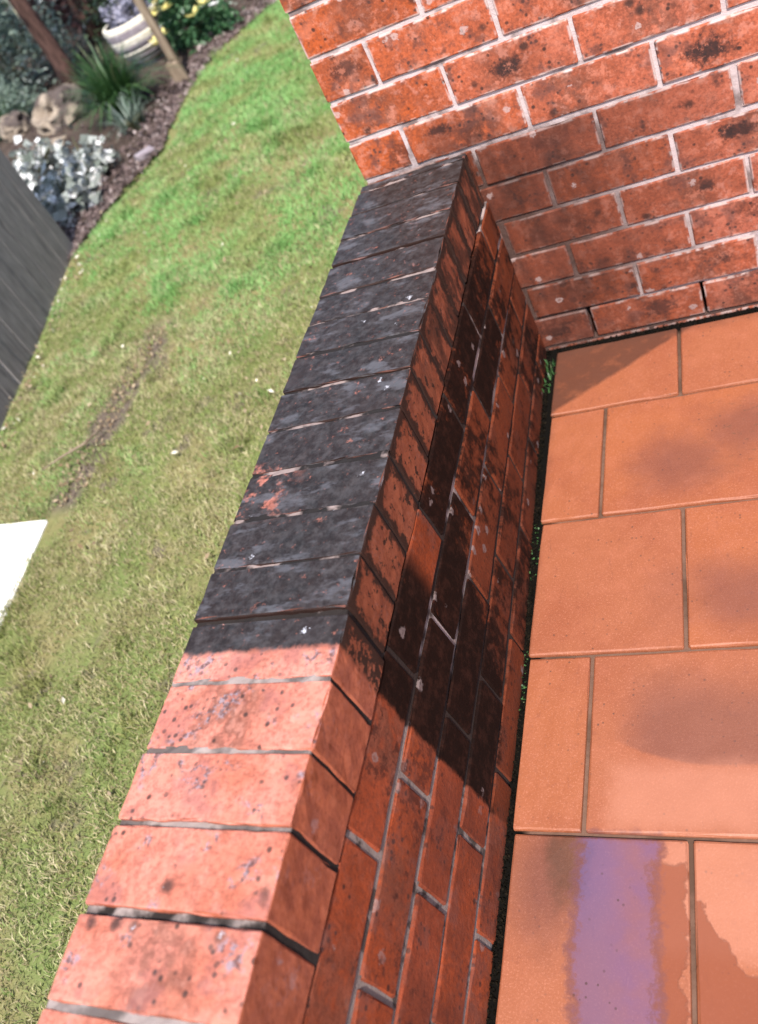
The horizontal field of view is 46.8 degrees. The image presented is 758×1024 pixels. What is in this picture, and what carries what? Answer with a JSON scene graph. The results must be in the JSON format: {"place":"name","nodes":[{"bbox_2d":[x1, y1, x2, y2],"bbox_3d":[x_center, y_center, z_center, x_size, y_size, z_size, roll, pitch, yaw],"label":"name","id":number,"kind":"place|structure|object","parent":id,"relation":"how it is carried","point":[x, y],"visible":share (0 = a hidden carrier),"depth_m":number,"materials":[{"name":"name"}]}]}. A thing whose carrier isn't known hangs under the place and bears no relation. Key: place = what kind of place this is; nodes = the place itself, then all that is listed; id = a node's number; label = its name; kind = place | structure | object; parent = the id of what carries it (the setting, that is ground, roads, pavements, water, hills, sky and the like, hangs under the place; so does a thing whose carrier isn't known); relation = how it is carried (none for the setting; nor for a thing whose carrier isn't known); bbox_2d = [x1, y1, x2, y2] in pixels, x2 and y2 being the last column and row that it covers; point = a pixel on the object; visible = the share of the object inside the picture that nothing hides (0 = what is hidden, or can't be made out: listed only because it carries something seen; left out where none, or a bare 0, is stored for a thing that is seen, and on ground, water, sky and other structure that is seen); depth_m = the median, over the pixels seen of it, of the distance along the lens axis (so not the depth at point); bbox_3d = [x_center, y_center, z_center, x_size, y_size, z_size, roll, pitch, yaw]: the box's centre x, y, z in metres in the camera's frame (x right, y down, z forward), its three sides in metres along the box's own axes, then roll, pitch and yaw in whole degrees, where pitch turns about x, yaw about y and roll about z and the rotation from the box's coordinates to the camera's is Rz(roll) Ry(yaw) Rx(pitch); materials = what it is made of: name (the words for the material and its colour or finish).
{"place":"outdoors","nodes":[
{"label":"outdoors","id":0,"kind":"place"},
{"bbox_2d":[0,89,35,139],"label":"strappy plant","id":1,"kind":"object","parent":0,"point":[18,108],"visible":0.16,"depth_m":6.33,"materials":[{"name":"green plant"}]},
{"bbox_2d":[0,0,367,1023],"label":"ground","id":2,"kind":"structure","parent":0,"point":[66,641],"depth_m":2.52,"materials":[{"name":"plant"}]},
{"bbox_2d":[0,520,47,628],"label":"concrete slab","id":3,"kind":"structure","parent":2,"relation":"on","point":[19,542],"depth_m":2.65,"materials":[{"name":"white concrete"}]},
{"bbox_2d":[0,149,75,429],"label":"paling fence","id":4,"kind":"object","parent":2,"relation":"on","point":[36,246],"visible":0.69,"depth_m":3.79,"materials":[{"name":"grey wood"}]},
{"bbox_2d":[41,427,101,470],"bbox_3d":[-1.008,-0.203,2.870,0.242,0.012,0.033,-37,41,-5],"label":"twig","id":5,"kind":"object","parent":2,"relation":"on","point":[79,446],"visible":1,"depth_m":2.86,"materials":[{"name":"brown wood"}]},
{"bbox_2d":[0,0,268,237],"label":"garden bed","id":6,"kind":"object","parent":2,"relation":"on","point":[115,140],"visible":0.15,"depth_m":5.70,"materials":[{"name":"soil"}]},
{"bbox_2d":[0,110,34,142],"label":"sandstone rock","id":7,"kind":"object","parent":6,"relation":"on","point":[13,123],"visible":0.72,"depth_m":6.10,"materials":[{"name":"beige stone"}]},
{"bbox_2d":[0,69,46,141],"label":"grey green shrub","id":8,"kind":"object","parent":6,"relation":"on","point":[17,93],"visible":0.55,"depth_m":6.40,"materials":[{"name":"green plant"}]},
{"bbox_2d":[0,0,69,45],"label":"dark shrub","id":9,"kind":"object","parent":6,"relation":"on","point":[4,3],"visible":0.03,"depth_m":9.20,"materials":[{"name":"green plant"}]},
{"bbox_2d":[13,151,58,202],"bbox_3d":[-1.990,-1.786,4.851,0.487,0.288,0.450,-26,41,7],"label":"silver plant","id":10,"kind":"object","parent":6,"relation":"on","point":[28,179],"visible":0.24,"depth_m":4.79,"materials":[{"name":"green plant"}]},
{"bbox_2d":[8,135,66,181],"bbox_3d":[-2.104,-2.112,5.244,0.472,0.282,0.429,-30,41,3],"label":"silver plant","id":11,"kind":"object","parent":6,"relation":"on","point":[41,154],"visible":0.54,"depth_m":5.18,"materials":[{"name":"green plant"}]},
{"bbox_2d":[5,0,81,75],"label":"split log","id":12,"kind":"object","parent":6,"relation":"on","point":[7,1],"visible":0.06,"depth_m":6.27,"materials":[{"name":"brown wood"}]},
{"bbox_2d":[25,135,66,159],"bbox_3d":[-2.122,-2.250,5.491,0.351,0.116,0.303,-20,42,14],"label":"sandstone rock","id":13,"kind":"object","parent":6,"relation":"on","point":[63,138],"visible":0.15,"depth_m":5.48,"materials":[{"name":"beige stone"}]},
{"bbox_2d":[0,0,96,101],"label":"grey green shrub","id":14,"kind":"object","parent":6,"relation":"on","point":[28,45],"visible":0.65,"depth_m":6.94,"materials":[{"name":"green plant"}]},
{"bbox_2d":[8,0,90,96],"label":"garden tree","id":15,"kind":"object","parent":6,"relation":"on","point":[45,40],"visible":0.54,"depth_m":5.92,"materials":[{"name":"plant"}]},
{"bbox_2d":[0,0,100,64],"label":"plum shrub","id":16,"kind":"object","parent":6,"relation":"on","point":[67,10],"visible":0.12,"depth_m":8.03,"materials":[{"name":"purple plant"}]},
{"bbox_2d":[32,83,87,135],"bbox_3d":[-2.143,-2.713,5.851,0.390,0.239,0.437,6,54,36],"label":"sandstone rock","id":17,"kind":"object","parent":6,"relation":"on","point":[49,107],"visible":0.83,"depth_m":5.76,"materials":[{"name":"beige stone"}]},
{"bbox_2d":[35,161,101,226],"bbox_3d":[-1.648,-1.641,4.508,0.432,0.270,0.451,-8,47,26],"label":"silver plant","id":18,"kind":"object","parent":6,"relation":"on","point":[62,202],"visible":0.88,"depth_m":4.46,"materials":[{"name":"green plant"}]},
{"bbox_2d":[49,125,120,194],"bbox_3d":[-1.626,-1.915,4.743,0.402,0.296,0.457,-8,47,26],"label":"silver plant","id":19,"kind":"object","parent":6,"relation":"on","point":[87,157],"visible":0.62,"depth_m":4.70,"materials":[{"name":"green plant"}]},
{"bbox_2d":[67,0,104,45],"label":"garden tree","id":20,"kind":"object","parent":6,"relation":"on","point":[91,25],"visible":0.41,"depth_m":7.26,"materials":[{"name":"green plant"}]},
{"bbox_2d":[55,24,177,134],"bbox_3d":[-1.607,-2.610,5.258,0.916,0.482,0.862,15,59,40],"label":"strappy plant","id":21,"kind":"object","parent":6,"relation":"on","point":[110,82],"visible":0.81,"depth_m":5.22,"materials":[{"name":"green plant"}]},
{"bbox_2d":[71,0,175,41],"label":"dark shrub","id":22,"kind":"object","parent":6,"relation":"on","point":[101,4],"visible":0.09,"depth_m":6.95,"materials":[{"name":"green plant"}]},
{"bbox_2d":[95,84,156,142],"bbox_3d":[-1.481,-2.306,5.060,0.436,0.250,0.399,-39,41,-7],"label":"strappy plant","id":23,"kind":"object","parent":6,"relation":"on","point":[133,121],"visible":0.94,"depth_m":5.05,"materials":[{"name":"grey plant"}]},
{"bbox_2d":[102,0,167,66],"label":"banded tub","id":24,"kind":"object","parent":6,"relation":"on","point":[135,32],"visible":0.55,"depth_m":5.80,"materials":[{"name":"ceramic"}]},
{"bbox_2d":[99,0,151,36],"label":"tub plant","id":25,"kind":"object","parent":24,"relation":"in","point":[122,14],"visible":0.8,"depth_m":5.81,"materials":[{"name":"purple plant"}]},
{"bbox_2d":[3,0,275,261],"bbox_3d":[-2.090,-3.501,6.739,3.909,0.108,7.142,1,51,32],"label":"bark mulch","id":26,"kind":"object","parent":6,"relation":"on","point":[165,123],"visible":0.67,"depth_m":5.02,"materials":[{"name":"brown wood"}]},
{"bbox_2d":[134,146,154,160],"bbox_3d":[-1.254,-1.920,4.687,0.114,0.035,0.068,-39,49,-16],"label":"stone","id":27,"kind":"object","parent":6,"relation":"on","point":[141,155],"visible":1,"depth_m":4.67,"materials":[{"name":"grey stone"}]},
{"bbox_2d":[133,0,188,84],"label":"timber stake","id":28,"kind":"object","parent":6,"relation":"on","point":[179,73],"visible":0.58,"depth_m":5.25,"materials":[{"name":"brown wood"}]},
{"bbox_2d":[148,0,244,54],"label":"flowering bush","id":29,"kind":"object","parent":6,"relation":"on","point":[191,15],"visible":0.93,"depth_m":5.70,"materials":[{"name":"green plant"}]},
{"bbox_2d":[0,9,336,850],"bbox_3d":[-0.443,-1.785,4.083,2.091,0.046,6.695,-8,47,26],"label":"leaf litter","id":30,"kind":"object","parent":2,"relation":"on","point":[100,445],"visible":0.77,"depth_m":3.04,"materials":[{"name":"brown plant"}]},
{"bbox_2d":[38,153,546,1023],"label":"brick wall","id":31,"kind":"structure","parent":2,"relation":"on","point":[312,825],"depth_m":1.14,"materials":[{"name":"red brick"}]},
{"bbox_2d":[280,0,757,350],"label":"brick house","id":32,"kind":"structure","parent":2,"relation":"on","point":[609,148],"depth_m":1.66,"materials":[{"name":"red brick"}]},
{"bbox_2d":[486,307,757,1023],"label":"patio","id":33,"kind":"structure","parent":0,"point":[631,879],"depth_m":1.38,"materials":[{"name":"tile"}]},
{"bbox_2d":[519,523,541,710],"bbox_3d":[0.197,0.500,1.321,0.027,0.005,1.260,-8,46,25],"label":"gap moss","id":34,"kind":"object","parent":33,"relation":"on","point":[524,687],"visible":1,"depth_m":1.63,"materials":[{"name":"green plant"}]},
{"bbox_2d":[542,359,556,392],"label":"weed","id":35,"kind":"object","parent":33,"relation":"on","point":[549,372],"visible":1,"depth_m":1.99,"materials":[{"name":"green plant"}]},
{"bbox_2d":[486,306,757,1023],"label":"gap beside paving","id":36,"kind":"structure","parent":0,"point":[517,734],"depth_m":1.54,"materials":[{"name":"black soil"}]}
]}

